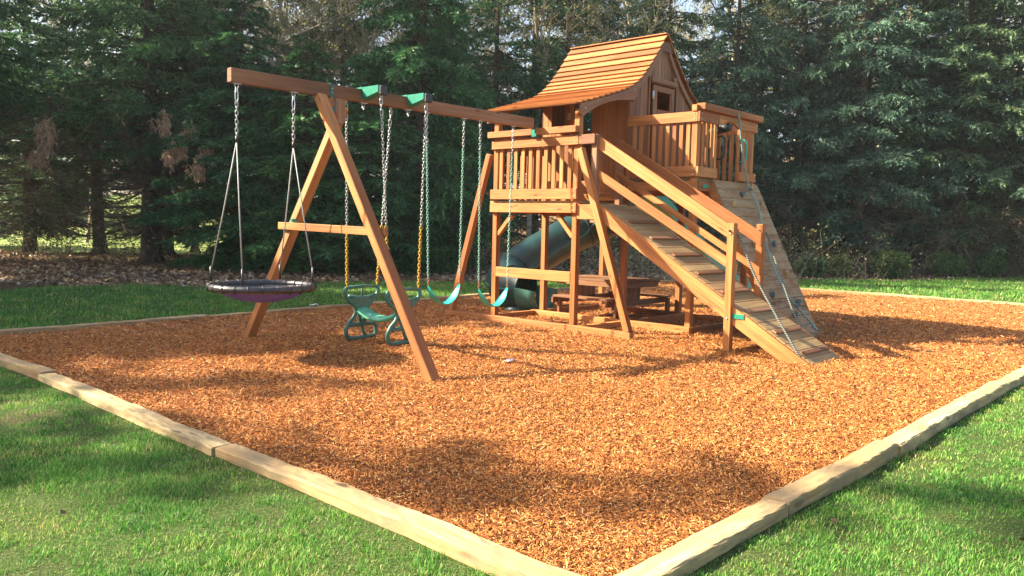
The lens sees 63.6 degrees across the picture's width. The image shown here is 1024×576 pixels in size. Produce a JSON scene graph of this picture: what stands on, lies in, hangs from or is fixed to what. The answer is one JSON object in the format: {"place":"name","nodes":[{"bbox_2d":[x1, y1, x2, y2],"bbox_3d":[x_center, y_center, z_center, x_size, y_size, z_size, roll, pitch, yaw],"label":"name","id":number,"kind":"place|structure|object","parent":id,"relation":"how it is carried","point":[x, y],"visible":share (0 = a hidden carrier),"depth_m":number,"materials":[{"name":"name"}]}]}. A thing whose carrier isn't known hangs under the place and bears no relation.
{"place":"outdoors","nodes":[
{"label":"outdoors","id":0,"kind":"place"},
{"bbox_2d":[0,158,1023,575],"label":"ground","id":1,"kind":"structure","parent":0,"point":[396,566],"depth_m":4.29,"materials":[{"name":"green plant"}]},
{"bbox_2d":[0,353,56,379],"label":"landscape timber","id":2,"kind":"object","parent":1,"relation":"on","point":[32,370],"visible":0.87,"depth_m":7.65,"materials":[{"name":"beige wood"}]},
{"bbox_2d":[0,1,65,213],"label":"conifer tree","id":3,"kind":"object","parent":1,"relation":"on","point":[16,180],"visible":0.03,"depth_m":36.17,"materials":[{"name":"green plant"}]},
{"bbox_2d":[0,0,85,227],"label":"conifer tree","id":4,"kind":"object","parent":1,"relation":"on","point":[14,52],"visible":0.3,"depth_m":26.90,"materials":[{"name":"green plant"}]},
{"bbox_2d":[0,0,94,239],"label":"conifer tree","id":5,"kind":"object","parent":1,"relation":"on","point":[8,69],"visible":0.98,"depth_m":21.38,"materials":[{"name":"green plant"}]},
{"bbox_2d":[1,146,104,219],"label":"conifer tree","id":6,"kind":"object","parent":1,"relation":"on","point":[50,192],"visible":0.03,"depth_m":54.58,"materials":[{"name":"green plant"}]},
{"bbox_2d":[0,0,131,252],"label":"conifer tree","id":7,"kind":"object","parent":1,"relation":"on","point":[49,203],"visible":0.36,"depth_m":30.24,"materials":[{"name":"green plant"}]},
{"bbox_2d":[12,0,122,79],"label":"bare tree","id":8,"kind":"object","parent":1,"relation":"on","point":[48,22],"visible":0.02,"depth_m":40.24,"materials":[{"name":"brown plant"}]},
{"bbox_2d":[22,0,131,242],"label":"bare tree","id":9,"kind":"object","parent":1,"relation":"on","point":[90,163],"depth_m":44.92,"materials":[{"name":"brown plant"}]},
{"bbox_2d":[48,122,123,214],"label":"conifer tree","id":10,"kind":"object","parent":1,"relation":"on","point":[109,195],"visible":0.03,"depth_m":52.35,"materials":[{"name":"green plant"}]},
{"bbox_2d":[0,0,181,254],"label":"conifer tree","id":11,"kind":"object","parent":1,"relation":"on","point":[83,66],"visible":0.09,"depth_m":29.93,"materials":[{"name":"green plant"}]},
{"bbox_2d":[0,314,207,335],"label":"landscape timber","id":12,"kind":"object","parent":1,"relation":"on","point":[73,327],"visible":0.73,"depth_m":10.71,"materials":[{"name":"beige wood"}]},
{"bbox_2d":[38,373,230,455],"bbox_3d":[-2.992,0.949,6.276,3.226,0.181,0.169,5,6,43],"label":"landscape timber","id":13,"kind":"object","parent":1,"relation":"on","point":[200,440],"visible":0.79,"depth_m":5.93,"materials":[{"name":"beige wood"}]},
{"bbox_2d":[0,0,276,264],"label":"conifer tree","id":14,"kind":"object","parent":1,"relation":"on","point":[135,120],"visible":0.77,"depth_m":24.03,"materials":[{"name":"green plant"}]},
{"bbox_2d":[42,0,250,256],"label":"conifer tree","id":15,"kind":"object","parent":1,"relation":"on","point":[97,70],"visible":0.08,"depth_m":28.54,"materials":[{"name":"green plant"}]},
{"bbox_2d":[138,25,225,251],"bbox_3d":[-13.679,-7.022,35.713,5.071,11.398,5.442,-2,5,-34],"label":"conifer tree","id":16,"kind":"object","parent":1,"relation":"on","point":[188,190],"visible":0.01,"depth_m":35.82,"materials":[{"name":"green plant"}]},
{"bbox_2d":[115,0,320,251],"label":"bare tree","id":17,"kind":"object","parent":1,"relation":"on","point":[194,249],"visible":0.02,"depth_m":35.16,"materials":[{"name":"brown plant"}]},
{"bbox_2d":[117,0,327,256],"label":"conifer tree","id":18,"kind":"object","parent":1,"relation":"on","point":[215,4],"visible":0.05,"depth_m":28.18,"materials":[{"name":"green plant"}]},
{"bbox_2d":[126,0,336,271],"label":"conifer tree","id":19,"kind":"object","parent":1,"relation":"on","point":[198,210],"visible":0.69,"depth_m":22.92,"materials":[{"name":"green plant"}]},
{"bbox_2d":[223,1,288,69],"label":"bare tree","id":20,"kind":"object","parent":1,"relation":"on","point":[264,28],"depth_m":37.94,"materials":[{"name":"brown plant"}]},
{"bbox_2d":[184,0,351,91],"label":"bare tree","id":21,"kind":"object","parent":1,"relation":"on","point":[276,24],"visible":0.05,"depth_m":30.10,"materials":[{"name":"brown plant"}]},
{"bbox_2d":[177,0,382,178],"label":"bare tree","id":22,"kind":"object","parent":1,"relation":"on","point":[271,61],"visible":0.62,"depth_m":26.57,"materials":[{"name":"brown plant"}]},
{"bbox_2d":[208,302,376,316],"bbox_3d":[-3.422,0.403,13.224,0.168,0.181,3.194,5,6,39],"label":"landscape timber","id":23,"kind":"object","parent":1,"relation":"on","point":[304,308],"visible":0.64,"depth_m":13.13,"materials":[{"name":"beige wood"}]},
{"bbox_2d":[204,33,397,274],"bbox_3d":[-5.905,-3.638,23.231,5.549,6.946,5.486,-1,5,-31],"label":"conifer tree","id":24,"kind":"object","parent":1,"relation":"on","point":[305,149],"visible":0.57,"depth_m":22.64,"materials":[{"name":"green plant"}]},
{"bbox_2d":[257,0,349,68],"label":"bare tree","id":25,"kind":"object","parent":1,"relation":"on","point":[289,18],"visible":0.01,"depth_m":37.90,"materials":[{"name":"brown plant"}]},
{"bbox_2d":[244,0,364,133],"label":"bare tree","id":26,"kind":"object","parent":1,"relation":"on","point":[291,24],"visible":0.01,"depth_m":32.28,"materials":[{"name":"brown plant"}]},
{"bbox_2d":[237,0,395,145],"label":"bare tree","id":27,"kind":"object","parent":1,"relation":"on","point":[279,36],"visible":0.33,"depth_m":27.94,"materials":[{"name":"brown plant"}]},
{"bbox_2d":[252,0,397,197],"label":"bare tree","id":28,"kind":"object","parent":1,"relation":"on","point":[320,30],"visible":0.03,"depth_m":31.57,"materials":[{"name":"brown plant"}]},
{"bbox_2d":[248,0,403,254],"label":"bare tree","id":29,"kind":"object","parent":1,"relation":"on","point":[290,31],"visible":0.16,"depth_m":28.99,"materials":[{"name":"brown plant"}]},
{"bbox_2d":[280,4,406,151],"bbox_3d":[-7.020,-9.094,34.945,12.591,15.835,7.180,4,5,28],"label":"bare tree","id":30,"kind":"object","parent":1,"relation":"on","point":[368,37],"visible":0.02,"depth_m":34.02,"materials":[{"name":"brown plant"}]},
{"bbox_2d":[280,0,408,197],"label":"conifer tree","id":31,"kind":"object","parent":1,"relation":"on","point":[345,36],"visible":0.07,"depth_m":28.88,"materials":[{"name":"green plant"}]},
{"bbox_2d":[237,2,479,111],"bbox_3d":[-4.587,-9.189,31.694,13.301,16.727,7.585,-3,6,-43],"label":"bare tree","id":32,"kind":"object","parent":1,"relation":"on","point":[355,43],"visible":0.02,"depth_m":31.12,"materials":[{"name":"brown plant"}]},
{"bbox_2d":[278,54,450,274],"bbox_3d":[-4.099,-3.373,23.251,4.948,6.292,5.098,0,5,-16],"label":"conifer tree","id":33,"kind":"object","parent":1,"relation":"on","point":[366,264],"visible":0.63,"depth_m":22.66,"materials":[{"name":"green plant"}]},
{"bbox_2d":[317,1,426,167],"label":"bare tree","id":34,"kind":"object","parent":1,"relation":"on","point":[350,37],"visible":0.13,"depth_m":28.84,"materials":[{"name":"brown plant"}]},
{"bbox_2d":[293,0,466,197],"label":"bare tree","id":35,"kind":"object","parent":1,"relation":"on","point":[351,39],"visible":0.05,"depth_m":29.73,"materials":[{"name":"brown plant"}]},
{"bbox_2d":[215,444,581,575],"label":"landscape timber","id":36,"kind":"object","parent":1,"relation":"on","point":[468,548],"visible":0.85,"depth_m":3.97,"materials":[{"name":"beige wood"}]},
{"bbox_2d":[284,0,512,258],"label":"bare tree","id":37,"kind":"object","parent":1,"relation":"on","point":[374,34],"visible":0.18,"depth_m":26.94,"materials":[{"name":"brown plant"}]},
{"bbox_2d":[331,0,517,275],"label":"conifer tree","id":38,"kind":"object","parent":1,"relation":"on","point":[408,58],"visible":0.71,"depth_m":23.54,"materials":[{"name":"green plant"}]},
{"bbox_2d":[376,293,489,303],"bbox_3d":[-1.389,0.252,15.697,0.167,0.183,3.193,5,6,39],"label":"landscape timber","id":39,"kind":"object","parent":1,"relation":"on","point":[446,297],"visible":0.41,"depth_m":15.78,"materials":[{"name":"brown wood"}]},
{"bbox_2d":[362,0,522,270],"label":"conifer tree","id":40,"kind":"object","parent":1,"relation":"on","point":[475,176],"visible":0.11,"depth_m":25.63,"materials":[{"name":"green plant"}]},
{"bbox_2d":[410,0,552,224],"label":"bare tree","id":41,"kind":"object","parent":1,"relation":"on","point":[502,49],"visible":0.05,"depth_m":30.27,"materials":[{"name":"brown plant"}]},
{"bbox_2d":[456,7,521,77],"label":"bare tree","id":42,"kind":"object","parent":1,"relation":"on","point":[500,38],"visible":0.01,"depth_m":40.06,"materials":[{"name":"brown plant"}]},
{"bbox_2d":[444,89,541,257],"bbox_3d":[-1.944,-5.270,35.658,7.161,8.364,7.380,5,6,40],"label":"conifer tree","id":43,"kind":"object","parent":1,"relation":"on","point":[511,233],"visible":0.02,"depth_m":34.99,"materials":[{"name":"green plant"}]},
{"bbox_2d":[438,0,567,263],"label":"conifer tree","id":44,"kind":"object","parent":1,"relation":"on","point":[488,40],"visible":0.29,"depth_m":28.44,"materials":[{"name":"green plant"}]},
{"bbox_2d":[0,226,1023,286],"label":"leaf litter","id":45,"kind":"object","parent":1,"relation":"on","point":[99,270],"visible":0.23,"depth_m":22.13,"materials":[{"name":"brown plant"}]},
{"bbox_2d":[0,196,1023,279],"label":"undergrowth","id":46,"kind":"object","parent":1,"relation":"on","point":[502,246],"visible":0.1,"depth_m":26.41,"materials":[{"name":"green plant"}]},
{"bbox_2d":[449,0,588,226],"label":"bare tree","id":47,"kind":"object","parent":1,"relation":"on","point":[507,50],"visible":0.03,"depth_m":34.19,"materials":[{"name":"brown plant"}]},
{"bbox_2d":[474,13,564,229],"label":"bare tree","id":48,"kind":"object","parent":1,"relation":"on","point":[528,72],"visible":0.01,"depth_m":41.75,"materials":[{"name":"brown plant"}]},
{"bbox_2d":[467,0,606,236],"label":"conifer tree","id":49,"kind":"object","parent":1,"relation":"on","point":[534,216],"visible":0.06,"depth_m":31.62,"materials":[{"name":"green plant"}]},
{"bbox_2d":[60,290,1023,547],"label":"stray leaves","id":50,"kind":"object","parent":1,"relation":"on","point":[427,481],"visible":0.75,"depth_m":5.98,"materials":[{"name":"brown plant"}]},
{"bbox_2d":[465,0,634,112],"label":"bare tree","id":51,"kind":"object","parent":1,"relation":"on","point":[562,34],"visible":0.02,"depth_m":35.72,"materials":[{"name":"brown plant"}]},
{"bbox_2d":[554,287,569,290],"bbox_3d":[0.639,0.118,18.176,0.166,0.181,3.194,5,6,39],"label":"landscape timber","id":52,"kind":"object","parent":1,"relation":"on","point":[561,289],"visible":0.16,"depth_m":18.66,"materials":[{"name":"brown wood"}]},
{"bbox_2d":[485,0,639,266],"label":"conifer tree","id":53,"kind":"object","parent":1,"relation":"on","point":[587,120],"visible":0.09,"depth_m":29.37,"materials":[{"name":"green plant"}]},
{"bbox_2d":[465,0,669,95],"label":"bare tree","id":54,"kind":"object","parent":1,"relation":"on","point":[521,15],"visible":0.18,"depth_m":30.48,"materials":[{"name":"brown plant"}]},
{"bbox_2d":[449,0,686,237],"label":"bare tree","id":55,"kind":"object","parent":1,"relation":"on","point":[545,56],"visible":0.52,"depth_m":28.31,"materials":[{"name":"brown plant"}]},
{"bbox_2d":[491,0,727,255],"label":"bare tree","id":56,"kind":"object","parent":1,"relation":"on","point":[608,29],"visible":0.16,"depth_m":31.25,"materials":[{"name":"brown plant"}]},
{"bbox_2d":[536,0,686,253],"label":"bare tree","id":57,"kind":"object","parent":1,"relation":"on","point":[649,30],"visible":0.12,"depth_m":30.32,"materials":[{"name":"brown plant"}]},
{"bbox_2d":[609,0,707,259],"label":"conifer tree","id":58,"kind":"object","parent":1,"relation":"on","point":[651,11],"visible":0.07,"depth_m":30.66,"materials":[{"name":"green plant"}]},
{"bbox_2d":[606,0,717,51],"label":"bare tree","id":59,"kind":"object","parent":1,"relation":"on","point":[680,18],"visible":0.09,"depth_m":37.29,"materials":[{"name":"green plant"}]},
{"bbox_2d":[602,2,732,80],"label":"bare tree","id":60,"kind":"object","parent":1,"relation":"on","point":[692,28],"visible":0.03,"depth_m":40.99,"materials":[{"name":"brown plant"}]},
{"bbox_2d":[608,0,742,203],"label":"conifer tree","id":61,"kind":"object","parent":1,"relation":"on","point":[688,16],"visible":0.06,"depth_m":33.57,"materials":[{"name":"green plant"}]},
{"bbox_2d":[614,497,787,575],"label":"landscape timber","id":62,"kind":"object","parent":1,"relation":"on","point":[695,551],"visible":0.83,"depth_m":3.80,"materials":[{"name":"beige wood"}]},
{"bbox_2d":[691,45,738,167],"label":"conifer tree","id":63,"kind":"object","parent":1,"relation":"on","point":[710,92],"depth_m":55.09,"materials":[{"name":"green plant"}]},
{"bbox_2d":[679,0,777,93],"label":"bare tree","id":64,"kind":"object","parent":1,"relation":"on","point":[708,37],"visible":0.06,"depth_m":49.78,"materials":[{"name":"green plant"}]},
{"bbox_2d":[669,0,810,254],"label":"conifer tree","id":65,"kind":"object","parent":1,"relation":"on","point":[709,70],"visible":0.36,"depth_m":29.96,"materials":[{"name":"green plant"}]},
{"bbox_2d":[716,24,779,175],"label":"conifer tree","id":66,"kind":"object","parent":1,"relation":"on","point":[740,89],"visible":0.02,"depth_m":48.95,"materials":[{"name":"green plant"}]},
{"bbox_2d":[663,0,845,173],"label":"bare tree","id":67,"kind":"object","parent":1,"relation":"on","point":[733,38],"visible":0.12,"depth_m":34.45,"materials":[{"name":"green plant"}]},
{"bbox_2d":[674,0,839,94],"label":"bare tree","id":68,"kind":"object","parent":1,"relation":"on","point":[708,30],"visible":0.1,"depth_m":43.81,"materials":[{"name":"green plant"}]},
{"bbox_2d":[708,0,841,232],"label":"conifer tree","id":69,"kind":"object","parent":1,"relation":"on","point":[806,155],"visible":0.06,"depth_m":33.10,"materials":[{"name":"green plant"}]},
{"bbox_2d":[718,0,886,252],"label":"bare tree","id":70,"kind":"object","parent":1,"relation":"on","point":[777,14],"visible":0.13,"depth_m":31.68,"materials":[{"name":"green plant"}]},
{"bbox_2d":[727,0,883,262],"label":"conifer tree","id":71,"kind":"object","parent":1,"relation":"on","point":[797,215],"visible":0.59,"depth_m":30.04,"materials":[{"name":"green plant"}]},
{"bbox_2d":[744,1,873,113],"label":"bare tree","id":72,"kind":"object","parent":1,"relation":"on","point":[797,52],"visible":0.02,"depth_m":44.75,"materials":[{"name":"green plant"}]},
{"bbox_2d":[796,254,829,277],"bbox_3d":[9.791,-0.696,26.888,1.131,0.925,1.090,5,6,42],"label":"shrub","id":73,"kind":"object","parent":1,"relation":"on","point":[819,271],"visible":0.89,"depth_m":26.72,"materials":[{"name":"green plant"}]},
{"bbox_2d":[764,439,898,515],"bbox_3d":[1.972,1.155,4.984,0.170,0.181,1.667,5,6,42],"label":"landscape timber","id":74,"kind":"object","parent":1,"relation":"on","point":[810,488],"visible":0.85,"depth_m":4.83,"materials":[{"name":"beige wood"}]},
{"bbox_2d":[739,0,929,203],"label":"bare tree","id":75,"kind":"object","parent":1,"relation":"on","point":[831,34],"visible":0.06,"depth_m":32.70,"materials":[{"name":"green plant"}]},
{"bbox_2d":[825,253,854,277],"bbox_3d":[10.880,-0.741,27.714,1.168,0.991,1.212,2,5,15],"label":"shrub","id":76,"kind":"object","parent":1,"relation":"on","point":[839,259],"visible":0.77,"depth_m":27.48,"materials":[{"name":"green plant"}]},
{"bbox_2d":[787,0,941,237],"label":"conifer tree","id":77,"kind":"object","parent":1,"relation":"on","point":[872,78],"visible":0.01,"depth_m":33.30,"materials":[{"name":"green plant"}]},
{"bbox_2d":[769,0,962,272],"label":"conifer tree","id":78,"kind":"object","parent":1,"relation":"on","point":[885,154],"visible":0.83,"depth_m":28.68,"materials":[{"name":"green plant"}]},
{"bbox_2d":[813,289,955,299],"bbox_3d":[8.647,0.205,19.333,3.188,0.181,0.173,5,6,42],"label":"landscape timber","id":79,"kind":"object","parent":1,"relation":"on","point":[881,294],"visible":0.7,"depth_m":19.22,"materials":[{"name":"beige wood"}]},
{"bbox_2d":[867,245,913,278],"bbox_3d":[12.686,-0.813,27.517,1.535,1.256,1.480,-1,5,-32],"label":"shrub","id":80,"kind":"object","parent":1,"relation":"on","point":[895,272],"visible":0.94,"depth_m":27.30,"materials":[{"name":"green plant"}]},
{"bbox_2d":[873,3,927,143],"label":"conifer tree","id":81,"kind":"object","parent":1,"relation":"on","point":[875,38],"visible":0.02,"depth_m":49.65,"materials":[{"name":"green plant"}]},
{"bbox_2d":[803,0,1023,267],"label":"conifer tree","id":82,"kind":"object","parent":1,"relation":"on","point":[926,115],"visible":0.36,"depth_m":28.97,"materials":[{"name":"green plant"}]},
{"bbox_2d":[809,1,1022,110],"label":"bare tree","id":83,"kind":"object","parent":1,"relation":"on","point":[916,18],"visible":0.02,"depth_m":37.57,"materials":[{"name":"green plant"}]},
{"bbox_2d":[859,0,1022,189],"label":"bare tree","id":84,"kind":"object","parent":1,"relation":"on","point":[932,33],"visible":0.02,"depth_m":34.23,"materials":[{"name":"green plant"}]},
{"bbox_2d":[882,381,1006,455],"bbox_3d":[3.613,1.053,6.773,0.167,0.182,3.165,5,6,42],"label":"landscape timber","id":85,"kind":"object","parent":1,"relation":"on","point":[916,433],"visible":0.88,"depth_m":6.48,"materials":[{"name":"beige wood"}]},
{"bbox_2d":[866,0,1023,274],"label":"conifer tree","id":86,"kind":"object","parent":1,"relation":"on","point":[979,212],"visible":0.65,"depth_m":28.65,"materials":[{"name":"green plant"}]},
{"bbox_2d":[926,249,966,277],"bbox_3d":[14.972,-0.802,28.275,1.324,1.123,1.373,0,5,-16],"label":"shrub","id":87,"kind":"object","parent":1,"relation":"on","point":[954,268],"visible":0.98,"depth_m":28.04,"materials":[{"name":"green plant"}]},
{"bbox_2d":[889,0,1023,250],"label":"conifer tree","id":88,"kind":"object","parent":1,"relation":"on","point":[963,4],"visible":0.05,"depth_m":32.28,"materials":[{"name":"green plant"}]},
{"bbox_2d":[919,0,1023,276],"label":"conifer tree","id":89,"kind":"object","parent":1,"relation":"on","point":[1018,123],"visible":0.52,"depth_m":28.73,"materials":[{"name":"green plant"}]},
{"bbox_2d":[965,249,1010,277],"bbox_3d":[16.649,-0.841,28.921,1.454,1.190,1.402,1,4,-1],"label":"shrub","id":90,"kind":"object","parent":1,"relation":"on","point":[989,268],"visible":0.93,"depth_m":28.60,"materials":[{"name":"green plant"}]},
{"bbox_2d":[956,299,1023,305],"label":"landscape timber","id":91,"kind":"object","parent":1,"relation":"on","point":[996,302],"visible":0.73,"depth_m":17.70,"materials":[{"name":"beige wood"}]},
{"bbox_2d":[970,1,1023,261],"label":"conifer tree","id":92,"kind":"object","parent":1,"relation":"on","point":[1019,96],"visible":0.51,"depth_m":28.63,"materials":[{"name":"green plant"}]},
{"bbox_2d":[994,367,1023,390],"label":"landscape timber","id":93,"kind":"object","parent":1,"relation":"on","point":[1013,379],"visible":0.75,"depth_m":8.25,"materials":[{"name":"beige wood"}]},
{"bbox_2d":[0,280,1023,575],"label":"mulch ground","id":94,"kind":"structure","parent":0,"point":[1012,313],"depth_m":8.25,"materials":[{"name":"orange wood"}]},
{"bbox_2d":[227,33,839,380],"bbox_3d":[1.706,-1.573,12.036,6.695,4.564,11.640,5,6,42],"label":"wooden playset","id":95,"kind":"object","parent":94,"relation":"on","point":[623,169],"visible":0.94,"depth_m":11.55,"materials":[{"name":"brown wood"}]},
{"bbox_2d":[205,89,316,302],"bbox_3d":[-2.623,-0.939,8.670,1.138,2.184,1.138,5,6,42],"label":"saucer swing","id":96,"kind":"object","parent":95,"relation":"hanging from","point":[261,290],"visible":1,"depth_m":8.48,"materials":[{"name":"metal"}]},
{"bbox_2d":[343,98,427,345],"bbox_3d":[-1.513,-0.756,9.823,0.709,2.826,0.724,5,6,42],"label":"glider swing","id":97,"kind":"object","parent":95,"relation":"hanging from","point":[362,303],"visible":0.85,"depth_m":9.84,"materials":[{"name":"green plastic"}]},
{"bbox_2d":[425,119,464,304],"bbox_3d":[-0.866,-0.949,10.534,0.140,2.337,0.663,5,6,42],"label":"belt swing","id":98,"kind":"object","parent":95,"relation":"hanging from","point":[451,298],"visible":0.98,"depth_m":10.66,"materials":[{"name":"green plastic"}]},
{"bbox_2d":[478,126,513,306],"bbox_3d":[-0.230,-0.947,11.228,0.140,2.417,0.663,5,6,42],"label":"belt swing","id":99,"kind":"object","parent":95,"relation":"hanging from","point":[500,300],"visible":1,"depth_m":11.36,"materials":[{"name":"green plastic"}]},
{"bbox_2d":[650,84,674,166],"bbox_3d":[2.316,-2.365,12.742,0.050,1.455,0.623,5,6,42],"label":"cabin door","id":100,"kind":"structure","parent":95,"relation":"in","point":[655,88],"depth_m":12.72,"materials":[{"name":"brown wood"}]},
{"bbox_2d":[728,230,800,356],"bbox_3d":[2.949,0.081,9.545,0.960,1.490,0.123,5,5,37],"label":"ramp rope","id":101,"kind":"object","parent":95,"relation":"attached to","point":[767,299],"visible":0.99,"depth_m":9.58,"materials":[{"name":"grey fabric"}]},
{"bbox_2d":[738,113,817,330],"bbox_3d":[3.756,-0.974,11.696,0.356,3.061,1.331,-2,6,-41],"label":"climbing rope","id":102,"kind":"object","parent":95,"relation":"hanging from","point":[796,305],"visible":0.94,"depth_m":11.92,"materials":[{"name":"fabric"}]},
{"bbox_2d":[759,230,800,325],"bbox_3d":[3.405,-0.054,10.297,0.721,1.333,0.126,5,6,42],"label":"ramp rope","id":103,"kind":"object","parent":95,"relation":"hanging from","point":[783,284],"visible":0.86,"depth_m":10.35,"materials":[{"name":"grey fabric"}]},
{"bbox_2d":[551,274,670,318],"bbox_3d":[1.556,0.169,13.373,1.400,0.672,1.700,5,6,42],"label":"picnic table","id":104,"kind":"object","parent":94,"relation":"on","point":[587,285],"visible":0.63,"depth_m":13.11,"materials":[{"name":"brown wood"}]},
{"bbox_2d":[0,275,1023,328],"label":"grass","id":105,"kind":"structure","parent":0,"point":[911,286],"depth_m":15.94,"materials":[{"name":"green plant"}]},
{"bbox_2d":[0,0,1023,199],"label":"sky","id":106,"kind":"structure","parent":0,"point":[687,7],"materials":[{"name":"white"}]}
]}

